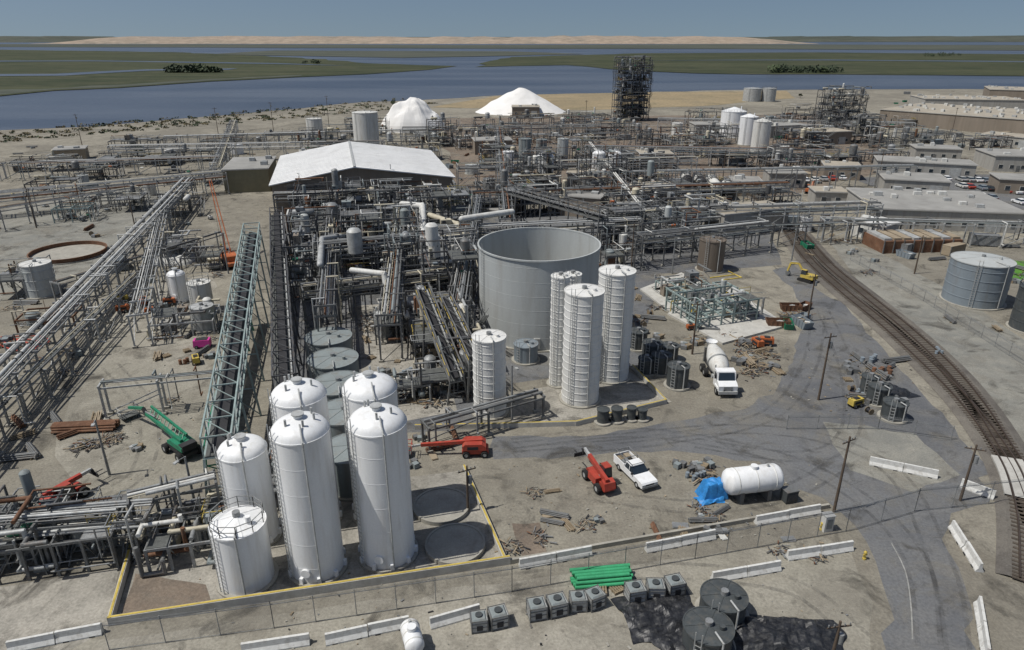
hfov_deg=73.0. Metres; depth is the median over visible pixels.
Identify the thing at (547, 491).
lumber stack
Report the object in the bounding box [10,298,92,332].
process unit
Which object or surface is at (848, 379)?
pallet stack
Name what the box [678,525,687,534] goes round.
lumber stack
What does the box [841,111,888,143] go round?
process unit
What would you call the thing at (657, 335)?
crate group
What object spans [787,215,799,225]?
shipping container
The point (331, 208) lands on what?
process unit
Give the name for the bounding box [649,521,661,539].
pipe stack
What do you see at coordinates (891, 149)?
process unit
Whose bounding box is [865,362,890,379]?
pipe stack
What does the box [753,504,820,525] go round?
concrete barrier
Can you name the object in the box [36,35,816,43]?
dry hills
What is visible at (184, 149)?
process unit
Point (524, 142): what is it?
storage tank
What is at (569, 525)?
lumber stack
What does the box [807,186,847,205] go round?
equipment shed
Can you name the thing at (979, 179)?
parked car
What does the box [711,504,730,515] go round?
pipe stack
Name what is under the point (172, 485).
pipe rack
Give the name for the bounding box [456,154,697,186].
pipe rack
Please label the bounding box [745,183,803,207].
process unit
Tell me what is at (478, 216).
process duct
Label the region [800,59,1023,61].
marsh channel
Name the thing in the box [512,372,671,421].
concrete pad
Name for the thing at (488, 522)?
containment wall
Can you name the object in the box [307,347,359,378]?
storage tank
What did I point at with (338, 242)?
pipe rack
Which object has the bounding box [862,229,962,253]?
timber cooling bay
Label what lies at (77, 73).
marsh channel
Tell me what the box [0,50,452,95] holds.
marsh
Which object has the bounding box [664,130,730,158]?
process unit
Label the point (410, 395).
scrap pile
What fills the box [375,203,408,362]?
pipe rack
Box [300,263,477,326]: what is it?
pipe rack
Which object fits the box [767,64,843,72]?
distant trees
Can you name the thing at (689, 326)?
portable generator
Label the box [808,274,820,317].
utility pole
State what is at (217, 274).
scrap pile
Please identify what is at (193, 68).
distant trees
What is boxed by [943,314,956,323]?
pipe stack
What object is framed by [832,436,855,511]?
utility pole
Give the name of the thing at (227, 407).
conveyor gallery
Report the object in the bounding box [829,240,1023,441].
gravel ground
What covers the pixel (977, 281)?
storage tank
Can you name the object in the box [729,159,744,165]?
shipping container
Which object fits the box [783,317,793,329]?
dumpster
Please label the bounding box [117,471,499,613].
tank farm slab
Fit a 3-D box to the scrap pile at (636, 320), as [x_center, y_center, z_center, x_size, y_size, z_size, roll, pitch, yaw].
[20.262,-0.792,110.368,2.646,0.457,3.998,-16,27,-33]
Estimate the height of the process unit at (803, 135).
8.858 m
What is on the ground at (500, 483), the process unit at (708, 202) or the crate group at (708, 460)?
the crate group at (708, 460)
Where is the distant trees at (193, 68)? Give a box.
[163,63,223,72]
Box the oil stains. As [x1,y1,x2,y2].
[11,228,1012,647]
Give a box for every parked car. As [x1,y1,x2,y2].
[809,176,818,181]
[818,176,828,180]
[828,175,837,179]
[839,175,846,179]
[955,176,968,181]
[955,182,967,187]
[967,176,975,181]
[967,183,975,188]
[974,177,983,182]
[975,184,987,190]
[987,185,994,190]
[1011,198,1023,204]
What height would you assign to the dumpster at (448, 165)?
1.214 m
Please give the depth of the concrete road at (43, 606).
55.31 m
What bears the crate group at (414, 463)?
on the ground at (500, 483)
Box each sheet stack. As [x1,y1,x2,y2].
[428,452,437,459]
[672,522,688,528]
[718,533,727,539]
[780,536,795,541]
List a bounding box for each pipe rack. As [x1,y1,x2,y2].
[0,155,222,181]
[0,170,230,217]
[0,177,200,442]
[0,185,144,231]
[0,271,149,454]
[0,495,160,571]
[0,517,146,572]
[49,231,225,304]
[97,366,217,419]
[107,140,384,162]
[125,195,175,348]
[126,466,221,551]
[163,128,430,150]
[209,119,240,184]
[272,187,458,218]
[300,227,478,299]
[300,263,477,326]
[311,210,344,331]
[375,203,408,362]
[402,123,641,142]
[420,388,546,452]
[438,216,644,252]
[447,194,483,336]
[452,180,790,216]
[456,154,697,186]
[494,126,515,230]
[580,135,645,213]
[583,164,918,190]
[584,144,824,168]
[598,198,883,240]
[622,217,775,268]
[657,117,915,136]
[688,216,936,250]
[815,215,1023,248]
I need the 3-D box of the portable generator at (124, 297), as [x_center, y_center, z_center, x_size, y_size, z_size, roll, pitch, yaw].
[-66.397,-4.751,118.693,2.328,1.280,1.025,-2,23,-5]
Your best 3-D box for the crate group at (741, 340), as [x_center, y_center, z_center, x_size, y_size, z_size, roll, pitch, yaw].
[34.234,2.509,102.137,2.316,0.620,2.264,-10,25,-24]
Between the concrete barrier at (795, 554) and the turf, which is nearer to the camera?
the concrete barrier at (795, 554)
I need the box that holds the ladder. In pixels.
[268,441,278,497]
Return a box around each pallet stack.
[161,353,171,358]
[182,348,190,352]
[367,355,376,359]
[599,586,606,593]
[608,585,623,595]
[842,377,853,381]
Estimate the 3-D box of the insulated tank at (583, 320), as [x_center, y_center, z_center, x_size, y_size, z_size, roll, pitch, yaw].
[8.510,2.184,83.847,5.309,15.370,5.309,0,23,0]
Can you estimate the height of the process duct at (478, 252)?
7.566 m
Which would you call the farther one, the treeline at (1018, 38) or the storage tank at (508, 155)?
the treeline at (1018, 38)
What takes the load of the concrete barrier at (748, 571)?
on the dirt verge
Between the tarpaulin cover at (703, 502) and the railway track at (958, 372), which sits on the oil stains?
the tarpaulin cover at (703, 502)
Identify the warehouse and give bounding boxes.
[269,141,454,213]
[878,102,1023,133]
[909,94,1023,108]
[982,85,1023,98]
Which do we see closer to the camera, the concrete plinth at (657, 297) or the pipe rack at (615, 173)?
the concrete plinth at (657, 297)
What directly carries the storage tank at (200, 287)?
on the dirt yard at (117, 356)
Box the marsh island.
[220,50,570,57]
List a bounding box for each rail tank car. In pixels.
[680,171,693,187]
[692,171,706,189]
[720,176,735,197]
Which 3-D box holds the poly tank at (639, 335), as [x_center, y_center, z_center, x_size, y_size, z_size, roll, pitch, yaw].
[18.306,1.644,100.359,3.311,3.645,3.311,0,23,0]
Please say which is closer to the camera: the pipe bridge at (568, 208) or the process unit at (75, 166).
the pipe bridge at (568, 208)
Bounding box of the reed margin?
[0,75,301,94]
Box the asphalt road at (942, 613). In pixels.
[490,265,989,649]
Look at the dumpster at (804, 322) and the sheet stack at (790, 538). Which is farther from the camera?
the dumpster at (804, 322)
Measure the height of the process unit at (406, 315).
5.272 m
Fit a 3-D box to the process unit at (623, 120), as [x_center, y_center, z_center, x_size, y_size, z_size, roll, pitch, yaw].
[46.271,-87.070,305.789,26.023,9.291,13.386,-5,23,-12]
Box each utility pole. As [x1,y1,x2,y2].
[24,187,36,227]
[124,196,135,231]
[458,465,475,511]
[630,223,638,266]
[691,301,703,354]
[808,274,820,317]
[817,333,836,399]
[827,620,851,649]
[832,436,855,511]
[913,235,925,273]
[958,444,986,500]
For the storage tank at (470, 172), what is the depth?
226.39 m
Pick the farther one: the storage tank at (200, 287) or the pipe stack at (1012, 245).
the pipe stack at (1012, 245)
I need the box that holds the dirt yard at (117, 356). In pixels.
[55,274,216,501]
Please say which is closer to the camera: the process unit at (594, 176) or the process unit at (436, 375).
the process unit at (436, 375)
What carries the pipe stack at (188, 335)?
on the dirt yard at (117, 356)
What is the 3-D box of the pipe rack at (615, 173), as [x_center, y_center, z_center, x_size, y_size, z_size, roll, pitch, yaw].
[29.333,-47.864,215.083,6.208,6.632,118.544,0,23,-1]
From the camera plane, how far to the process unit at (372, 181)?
177.12 m
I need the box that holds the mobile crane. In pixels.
[209,180,238,269]
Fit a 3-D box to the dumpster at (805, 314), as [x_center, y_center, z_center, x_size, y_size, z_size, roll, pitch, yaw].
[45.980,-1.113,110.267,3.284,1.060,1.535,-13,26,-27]
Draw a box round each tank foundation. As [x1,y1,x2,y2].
[413,487,469,525]
[425,523,484,564]
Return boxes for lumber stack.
[10,428,37,440]
[91,410,102,419]
[153,350,161,360]
[362,335,371,343]
[405,397,428,404]
[543,488,561,493]
[561,518,575,531]
[635,293,641,300]
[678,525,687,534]
[741,355,757,367]
[752,347,769,353]
[768,364,785,374]
[991,324,1002,331]
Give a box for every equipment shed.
[52,145,89,158]
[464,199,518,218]
[472,136,512,154]
[511,104,539,116]
[566,166,596,186]
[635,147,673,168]
[689,121,719,136]
[728,174,762,196]
[762,164,807,187]
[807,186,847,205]
[820,160,861,179]
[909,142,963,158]
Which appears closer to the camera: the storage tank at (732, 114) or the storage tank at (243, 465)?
the storage tank at (243, 465)
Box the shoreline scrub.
[0,98,437,142]
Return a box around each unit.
[0,254,54,299]
[5,150,83,172]
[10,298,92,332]
[22,173,82,192]
[48,160,124,181]
[51,196,99,223]
[89,185,150,212]
[97,148,180,166]
[108,133,178,148]
[146,296,225,339]
[152,192,204,217]
[153,248,197,266]
[160,229,204,262]
[162,163,218,186]
[163,143,228,163]
[179,243,229,271]
[198,134,267,148]
[264,129,317,143]
[282,215,322,303]
[284,183,366,210]
[284,195,354,271]
[293,168,368,235]
[298,124,353,147]
[337,194,422,269]
[337,227,410,295]
[344,115,389,136]
[350,177,426,235]
[362,179,439,210]
[370,300,419,344]
[380,132,442,159]
[383,223,457,294]
[387,361,440,404]
[392,212,463,264]
[402,285,488,362]
[404,130,445,143]
[408,179,474,230]
[410,323,481,402]
[418,222,479,319]
[425,112,460,146]
[449,169,516,214]
[451,124,494,149]
[473,112,520,135]
[477,141,534,169]
[500,177,566,217]
[505,145,562,192]
[506,121,565,144]
[508,109,555,124]
[533,139,583,169]
[540,172,613,210]
[551,115,602,134]
[562,107,610,122]
[568,132,632,158]
[576,147,630,192]
[583,195,664,243]
[585,116,649,140]
[592,221,648,270]
[599,179,679,219]
[615,148,667,178]
[618,160,685,200]
[623,181,679,201]
[624,202,702,255]
[630,124,698,148]
[643,191,731,233]
[663,195,731,211]
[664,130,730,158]
[664,173,725,193]
[684,107,731,125]
[693,121,739,145]
[711,149,780,167]
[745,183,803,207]
[756,139,842,169]
[759,114,786,121]
[772,124,835,148]
[776,103,821,121]
[791,144,862,165]
[806,107,847,128]
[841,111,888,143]
[845,143,911,163]
[860,125,939,149]
[891,115,917,126]
[900,126,963,142]
[953,133,1013,149]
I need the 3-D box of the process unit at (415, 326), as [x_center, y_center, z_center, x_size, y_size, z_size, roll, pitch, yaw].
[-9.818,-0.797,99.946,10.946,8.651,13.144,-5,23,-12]
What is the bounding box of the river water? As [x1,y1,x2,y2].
[0,42,1023,129]
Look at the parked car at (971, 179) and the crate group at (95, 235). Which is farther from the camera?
the parked car at (971, 179)
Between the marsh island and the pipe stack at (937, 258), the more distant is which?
the marsh island
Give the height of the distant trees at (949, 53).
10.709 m
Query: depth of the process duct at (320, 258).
116.65 m
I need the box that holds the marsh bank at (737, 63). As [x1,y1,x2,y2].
[477,52,1023,75]
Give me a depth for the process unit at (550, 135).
291.92 m
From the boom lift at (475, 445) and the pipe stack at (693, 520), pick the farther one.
the boom lift at (475, 445)
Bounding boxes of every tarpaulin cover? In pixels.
[693,496,724,506]
[694,477,728,499]
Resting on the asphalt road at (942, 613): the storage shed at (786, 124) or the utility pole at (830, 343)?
the utility pole at (830, 343)
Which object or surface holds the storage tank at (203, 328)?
on the dirt yard at (117, 356)
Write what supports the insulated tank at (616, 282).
on the concrete pad
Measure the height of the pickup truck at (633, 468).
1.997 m
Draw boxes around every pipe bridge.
[269,206,302,388]
[507,184,608,248]
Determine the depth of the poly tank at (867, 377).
86.74 m
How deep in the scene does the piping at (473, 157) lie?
275.26 m
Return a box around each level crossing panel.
[991,455,1011,495]
[1000,456,1023,497]
[1016,459,1023,473]
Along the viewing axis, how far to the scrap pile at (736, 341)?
101.74 m
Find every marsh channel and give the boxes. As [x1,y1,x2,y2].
[0,60,342,65]
[0,68,236,75]
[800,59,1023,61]
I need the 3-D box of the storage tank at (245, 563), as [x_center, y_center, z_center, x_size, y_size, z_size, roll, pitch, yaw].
[-22.132,18.084,56.732,4.976,6.915,4.976,0,23,0]
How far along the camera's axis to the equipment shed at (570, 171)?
207.96 m
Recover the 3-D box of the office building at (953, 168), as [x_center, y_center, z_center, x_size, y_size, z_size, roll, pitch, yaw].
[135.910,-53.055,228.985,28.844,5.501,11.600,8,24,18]
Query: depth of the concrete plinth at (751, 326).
107.93 m
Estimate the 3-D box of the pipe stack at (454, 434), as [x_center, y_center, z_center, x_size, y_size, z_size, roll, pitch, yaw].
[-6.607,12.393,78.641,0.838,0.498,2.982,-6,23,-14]
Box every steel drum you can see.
[594,406,611,426]
[609,405,624,424]
[624,404,637,422]
[636,406,649,422]
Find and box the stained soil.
[122,574,209,613]
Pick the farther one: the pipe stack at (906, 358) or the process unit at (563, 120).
the process unit at (563, 120)
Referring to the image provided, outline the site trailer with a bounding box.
[850,215,901,237]
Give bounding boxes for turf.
[1012,260,1023,279]
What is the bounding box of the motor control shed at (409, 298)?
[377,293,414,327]
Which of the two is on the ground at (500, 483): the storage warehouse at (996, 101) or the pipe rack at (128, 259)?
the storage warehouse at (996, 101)
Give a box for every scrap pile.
[0,304,22,310]
[49,367,80,376]
[63,434,107,456]
[84,433,111,449]
[96,435,127,446]
[102,428,123,442]
[147,331,180,340]
[167,393,181,403]
[211,271,223,277]
[352,321,373,327]
[359,314,372,322]
[360,324,373,333]
[399,389,426,400]
[416,394,453,407]
[451,385,473,398]
[498,536,530,554]
[519,487,544,498]
[527,526,556,546]
[574,514,596,531]
[632,317,647,324]
[645,303,664,310]
[684,334,708,343]
[685,461,720,475]
[687,500,711,513]
[689,469,715,483]
[706,505,727,521]
[730,335,748,346]
[733,348,756,356]
[736,368,760,377]
[737,344,758,348]
[741,360,768,372]
[757,349,780,359]
[766,540,788,559]
[776,311,794,317]
[803,544,833,563]
[823,238,843,242]
[858,269,879,274]
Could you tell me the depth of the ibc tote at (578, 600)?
54.41 m
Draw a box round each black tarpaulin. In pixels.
[610,589,694,643]
[651,617,679,649]
[676,631,734,649]
[733,614,846,649]
[851,382,919,400]
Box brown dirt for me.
[512,522,546,555]
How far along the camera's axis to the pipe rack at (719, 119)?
318.17 m
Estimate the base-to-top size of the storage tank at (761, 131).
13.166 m
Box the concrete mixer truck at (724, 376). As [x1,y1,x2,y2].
[699,338,738,394]
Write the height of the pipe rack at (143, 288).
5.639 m
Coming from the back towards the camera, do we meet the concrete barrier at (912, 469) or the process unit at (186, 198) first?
the process unit at (186, 198)
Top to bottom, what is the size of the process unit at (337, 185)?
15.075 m
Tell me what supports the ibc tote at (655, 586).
on the dirt verge
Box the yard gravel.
[823,422,959,491]
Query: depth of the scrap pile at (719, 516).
65.33 m
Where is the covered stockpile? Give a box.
[381,97,443,132]
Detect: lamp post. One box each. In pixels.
[91,420,110,475]
[172,456,194,498]
[220,233,228,273]
[511,365,518,420]
[671,237,680,273]
[791,228,801,260]
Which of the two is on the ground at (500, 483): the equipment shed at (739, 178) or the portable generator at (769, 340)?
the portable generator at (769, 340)
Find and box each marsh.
[0,44,1023,49]
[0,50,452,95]
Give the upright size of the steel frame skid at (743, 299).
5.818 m
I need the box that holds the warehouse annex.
[221,155,275,192]
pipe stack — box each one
[0,451,40,463]
[10,414,25,428]
[12,300,39,304]
[24,442,41,458]
[47,410,62,421]
[50,419,119,433]
[56,429,79,439]
[83,224,94,230]
[183,329,196,337]
[194,344,209,355]
[425,445,454,452]
[450,426,458,439]
[539,508,569,518]
[540,517,564,525]
[569,563,632,589]
[640,314,665,319]
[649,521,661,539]
[688,516,717,523]
[697,327,719,329]
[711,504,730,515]
[846,392,865,398]
[850,350,867,363]
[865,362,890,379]
[881,355,911,363]
[884,362,895,371]
[927,256,946,260]
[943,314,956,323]
[1001,244,1020,247]
[1015,265,1023,270]
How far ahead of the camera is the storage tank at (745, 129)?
285.50 m
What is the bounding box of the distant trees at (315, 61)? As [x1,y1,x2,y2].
[302,59,320,63]
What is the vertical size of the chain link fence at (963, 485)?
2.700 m
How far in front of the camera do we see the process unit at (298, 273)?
118.01 m
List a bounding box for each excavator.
[785,261,817,283]
[804,180,814,193]
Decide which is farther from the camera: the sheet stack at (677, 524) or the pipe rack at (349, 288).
the pipe rack at (349, 288)
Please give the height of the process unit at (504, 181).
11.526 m
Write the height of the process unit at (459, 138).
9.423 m
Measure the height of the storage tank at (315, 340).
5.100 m
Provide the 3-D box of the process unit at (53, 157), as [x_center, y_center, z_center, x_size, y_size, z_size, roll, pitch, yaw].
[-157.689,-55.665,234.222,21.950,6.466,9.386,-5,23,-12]
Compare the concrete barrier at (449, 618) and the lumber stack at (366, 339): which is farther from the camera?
the lumber stack at (366, 339)
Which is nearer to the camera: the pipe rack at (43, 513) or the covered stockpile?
the pipe rack at (43, 513)
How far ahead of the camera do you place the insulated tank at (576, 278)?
88.19 m
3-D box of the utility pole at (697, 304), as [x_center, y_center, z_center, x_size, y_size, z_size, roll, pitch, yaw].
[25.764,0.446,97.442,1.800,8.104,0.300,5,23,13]
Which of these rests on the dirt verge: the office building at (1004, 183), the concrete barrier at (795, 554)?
the concrete barrier at (795, 554)
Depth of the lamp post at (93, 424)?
70.42 m
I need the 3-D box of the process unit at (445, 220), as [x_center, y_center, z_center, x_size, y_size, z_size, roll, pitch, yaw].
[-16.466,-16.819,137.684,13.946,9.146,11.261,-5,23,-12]
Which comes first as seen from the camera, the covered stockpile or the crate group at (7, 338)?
the crate group at (7, 338)
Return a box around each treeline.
[0,36,112,41]
[759,35,1023,41]
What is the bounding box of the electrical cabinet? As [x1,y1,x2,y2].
[819,511,836,532]
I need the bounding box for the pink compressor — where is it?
[192,337,211,348]
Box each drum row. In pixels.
[178,357,191,364]
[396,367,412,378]
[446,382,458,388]
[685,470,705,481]
[859,353,877,363]
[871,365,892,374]
[935,346,943,353]
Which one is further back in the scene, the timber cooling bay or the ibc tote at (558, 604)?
the timber cooling bay
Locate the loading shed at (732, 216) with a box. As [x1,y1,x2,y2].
[702,200,790,236]
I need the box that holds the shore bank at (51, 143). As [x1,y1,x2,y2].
[0,106,389,154]
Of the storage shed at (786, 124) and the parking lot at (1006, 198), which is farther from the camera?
the storage shed at (786, 124)
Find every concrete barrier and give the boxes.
[5,622,102,649]
[240,632,309,649]
[325,615,408,646]
[429,603,479,629]
[518,545,592,569]
[644,529,715,553]
[710,560,781,580]
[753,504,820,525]
[785,540,853,560]
[869,456,938,478]
[948,520,983,572]
[959,478,995,499]
[973,595,990,649]
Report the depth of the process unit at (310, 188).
173.18 m
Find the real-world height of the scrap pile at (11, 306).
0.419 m
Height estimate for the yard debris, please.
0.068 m
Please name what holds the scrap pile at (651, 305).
on the ground at (500, 483)
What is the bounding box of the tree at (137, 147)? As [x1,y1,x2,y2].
[131,143,142,156]
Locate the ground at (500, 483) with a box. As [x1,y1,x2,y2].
[0,89,1023,649]
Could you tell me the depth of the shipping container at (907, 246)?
144.03 m
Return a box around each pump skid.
[0,469,77,576]
[0,483,141,584]
[133,483,226,577]
[172,485,225,545]
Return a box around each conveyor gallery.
[199,222,269,496]
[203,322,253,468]
[415,282,466,405]
[439,291,472,402]
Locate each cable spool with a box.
[847,385,855,389]
[864,406,873,414]
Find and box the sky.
[0,0,1023,36]
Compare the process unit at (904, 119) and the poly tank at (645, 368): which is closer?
the poly tank at (645, 368)
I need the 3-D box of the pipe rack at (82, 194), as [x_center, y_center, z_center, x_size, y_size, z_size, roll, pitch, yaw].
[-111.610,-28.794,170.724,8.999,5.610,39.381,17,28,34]
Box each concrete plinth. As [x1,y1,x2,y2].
[640,272,719,311]
[667,289,781,344]
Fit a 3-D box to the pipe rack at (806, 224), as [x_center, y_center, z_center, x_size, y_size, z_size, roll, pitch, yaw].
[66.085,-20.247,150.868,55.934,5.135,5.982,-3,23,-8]
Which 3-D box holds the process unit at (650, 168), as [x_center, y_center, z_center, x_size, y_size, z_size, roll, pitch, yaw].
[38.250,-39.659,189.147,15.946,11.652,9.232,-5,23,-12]
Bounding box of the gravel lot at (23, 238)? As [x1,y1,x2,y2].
[0,188,173,300]
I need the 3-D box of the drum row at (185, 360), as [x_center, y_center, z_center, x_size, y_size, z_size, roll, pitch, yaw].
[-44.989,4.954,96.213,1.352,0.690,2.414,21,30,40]
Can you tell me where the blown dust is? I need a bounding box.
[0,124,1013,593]
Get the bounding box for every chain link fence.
[101,507,851,649]
[786,415,954,439]
[846,479,1023,530]
[850,250,1022,363]
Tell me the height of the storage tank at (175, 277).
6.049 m
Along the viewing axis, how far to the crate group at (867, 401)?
85.23 m
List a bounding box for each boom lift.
[116,402,201,462]
[408,436,488,458]
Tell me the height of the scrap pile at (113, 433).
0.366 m
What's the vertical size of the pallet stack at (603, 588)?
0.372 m
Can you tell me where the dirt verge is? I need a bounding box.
[71,537,872,649]
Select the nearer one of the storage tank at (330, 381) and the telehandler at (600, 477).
the telehandler at (600, 477)
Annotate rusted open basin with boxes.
[27,241,108,264]
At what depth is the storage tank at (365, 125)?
266.36 m
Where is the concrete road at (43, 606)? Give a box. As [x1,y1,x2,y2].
[0,568,118,649]
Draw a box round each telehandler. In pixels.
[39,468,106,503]
[574,447,616,493]
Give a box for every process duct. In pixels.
[317,234,350,317]
[349,267,389,316]
[399,201,457,249]
[427,212,464,233]
[446,233,478,274]
[459,209,514,227]
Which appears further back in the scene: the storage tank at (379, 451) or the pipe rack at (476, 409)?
the pipe rack at (476, 409)
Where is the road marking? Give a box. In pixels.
[891,543,912,638]
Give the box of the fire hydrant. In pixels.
[862,551,867,559]
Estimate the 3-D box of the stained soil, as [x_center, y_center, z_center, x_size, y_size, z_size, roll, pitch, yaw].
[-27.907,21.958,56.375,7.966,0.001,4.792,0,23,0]
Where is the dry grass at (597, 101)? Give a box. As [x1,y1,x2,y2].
[434,91,793,109]
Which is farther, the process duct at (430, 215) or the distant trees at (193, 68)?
the distant trees at (193, 68)
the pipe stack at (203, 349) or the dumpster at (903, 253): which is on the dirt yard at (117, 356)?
the pipe stack at (203, 349)
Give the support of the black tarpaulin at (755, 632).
on the dirt verge
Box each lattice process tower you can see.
[611,55,653,121]
[812,83,871,126]
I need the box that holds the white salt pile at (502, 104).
[476,88,564,115]
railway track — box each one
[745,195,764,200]
[772,201,1023,522]
[777,226,1023,581]
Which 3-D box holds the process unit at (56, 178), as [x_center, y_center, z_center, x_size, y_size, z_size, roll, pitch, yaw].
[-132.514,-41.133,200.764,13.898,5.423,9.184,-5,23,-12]
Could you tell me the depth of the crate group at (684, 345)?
100.48 m
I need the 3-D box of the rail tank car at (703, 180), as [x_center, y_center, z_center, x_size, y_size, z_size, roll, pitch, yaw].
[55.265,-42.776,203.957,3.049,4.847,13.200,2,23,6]
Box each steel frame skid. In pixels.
[652,263,718,300]
[661,271,765,330]
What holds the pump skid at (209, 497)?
on the tank farm slab
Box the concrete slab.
[357,304,456,420]
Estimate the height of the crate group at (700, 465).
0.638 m
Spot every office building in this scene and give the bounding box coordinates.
[845,186,1023,233]
[872,155,977,177]
[875,169,951,189]
[973,148,1023,171]
[987,172,1023,194]
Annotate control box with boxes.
[779,484,799,503]
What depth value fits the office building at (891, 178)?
198.23 m
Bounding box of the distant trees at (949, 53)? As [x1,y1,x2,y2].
[924,52,960,55]
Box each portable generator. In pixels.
[115,303,135,313]
[117,294,129,301]
[144,306,153,312]
[162,297,181,305]
[191,353,200,365]
[686,323,694,330]
[750,336,764,348]
[760,335,773,346]
[847,396,864,408]
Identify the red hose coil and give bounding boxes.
[0,335,49,350]
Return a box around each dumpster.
[445,163,452,168]
[765,317,791,327]
[779,302,802,311]
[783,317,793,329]
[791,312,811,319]
[792,314,813,329]
[796,301,812,311]
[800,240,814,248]
[896,249,916,258]
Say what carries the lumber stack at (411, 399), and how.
on the concrete slab
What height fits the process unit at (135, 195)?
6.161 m
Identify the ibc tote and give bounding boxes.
[470,608,487,634]
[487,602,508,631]
[526,595,547,623]
[546,591,568,619]
[568,589,587,613]
[583,584,606,612]
[623,579,647,603]
[645,577,665,598]
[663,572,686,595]
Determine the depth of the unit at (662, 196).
180.62 m
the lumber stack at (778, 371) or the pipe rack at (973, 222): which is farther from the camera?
the pipe rack at (973, 222)
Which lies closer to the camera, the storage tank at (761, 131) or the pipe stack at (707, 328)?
the pipe stack at (707, 328)
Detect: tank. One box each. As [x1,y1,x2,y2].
[16,258,59,299]
[76,170,89,186]
[141,179,157,195]
[164,267,188,304]
[185,272,216,311]
[188,302,218,333]
[207,496,278,597]
[213,432,283,545]
[230,140,244,154]
[266,407,348,586]
[267,374,343,521]
[293,237,306,263]
[304,327,352,369]
[305,115,322,136]
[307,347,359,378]
[315,370,358,400]
[327,398,345,437]
[332,433,352,501]
[340,366,397,523]
[346,399,418,573]
[351,110,379,143]
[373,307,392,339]
[400,618,423,649]
[405,253,417,278]
[464,162,478,174]
[471,329,508,421]
[477,227,600,352]
[483,175,494,193]
[503,150,514,172]
[511,338,539,365]
[518,134,531,168]
[536,138,546,151]
[537,152,553,185]
[546,271,570,388]
[557,134,568,168]
[559,190,605,217]
[559,283,604,408]
[565,269,581,284]
[592,149,605,172]
[598,264,635,384]
[608,149,620,176]
[630,327,647,351]
[635,354,654,376]
[642,338,663,354]
[651,350,672,376]
[662,341,679,360]
[663,360,690,391]
[671,122,682,136]
[682,606,735,649]
[694,578,748,629]
[695,230,726,273]
[706,173,721,192]
[719,106,746,138]
[721,463,783,504]
[736,112,758,145]
[742,87,761,101]
[749,117,771,151]
[761,86,776,101]
[777,142,789,156]
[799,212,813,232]
[823,123,835,127]
[856,372,880,392]
[864,380,892,408]
[877,396,909,424]
[938,251,1016,310]
[1005,278,1023,333]
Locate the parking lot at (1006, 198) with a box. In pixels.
[857,173,1023,209]
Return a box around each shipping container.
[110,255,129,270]
[618,134,630,139]
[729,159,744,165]
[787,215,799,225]
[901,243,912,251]
[930,139,943,144]
[940,242,966,256]
[967,232,1001,246]
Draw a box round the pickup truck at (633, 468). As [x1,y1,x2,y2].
[613,446,657,489]
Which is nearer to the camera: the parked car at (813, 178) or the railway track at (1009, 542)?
the railway track at (1009, 542)
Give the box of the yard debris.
[1,219,912,649]
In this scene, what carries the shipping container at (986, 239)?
on the ground at (500, 483)
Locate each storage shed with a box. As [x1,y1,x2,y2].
[770,120,806,137]
[788,127,853,144]
[978,131,1023,147]
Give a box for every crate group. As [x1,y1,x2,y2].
[0,335,12,342]
[65,347,82,358]
[91,233,105,237]
[127,441,144,451]
[151,301,164,307]
[158,302,169,307]
[201,351,215,359]
[379,367,391,373]
[409,457,419,469]
[412,432,426,441]
[438,388,452,398]
[593,514,606,523]
[653,332,664,338]
[670,458,688,469]
[679,341,691,349]
[687,461,704,472]
[689,337,705,345]
[689,460,709,468]
[697,513,710,522]
[699,456,714,468]
[701,525,710,530]
[713,524,727,535]
[731,356,747,365]
[738,337,751,346]
[767,361,780,370]
[841,360,858,368]
[843,365,859,374]
[865,398,871,404]
[869,258,879,261]
[1011,278,1021,283]
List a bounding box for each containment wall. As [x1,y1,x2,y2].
[107,540,509,626]
[415,420,575,429]
[463,464,504,555]
[510,503,829,563]
[575,364,666,425]
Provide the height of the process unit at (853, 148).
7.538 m
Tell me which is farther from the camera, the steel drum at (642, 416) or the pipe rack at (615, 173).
the pipe rack at (615, 173)
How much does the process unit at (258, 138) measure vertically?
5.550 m
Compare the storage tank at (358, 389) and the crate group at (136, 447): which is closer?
the storage tank at (358, 389)
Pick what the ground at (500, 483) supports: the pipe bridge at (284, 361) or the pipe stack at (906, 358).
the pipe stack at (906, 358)
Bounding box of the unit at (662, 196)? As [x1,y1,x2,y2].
[623,181,679,201]
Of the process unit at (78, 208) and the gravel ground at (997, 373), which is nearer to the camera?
the gravel ground at (997, 373)

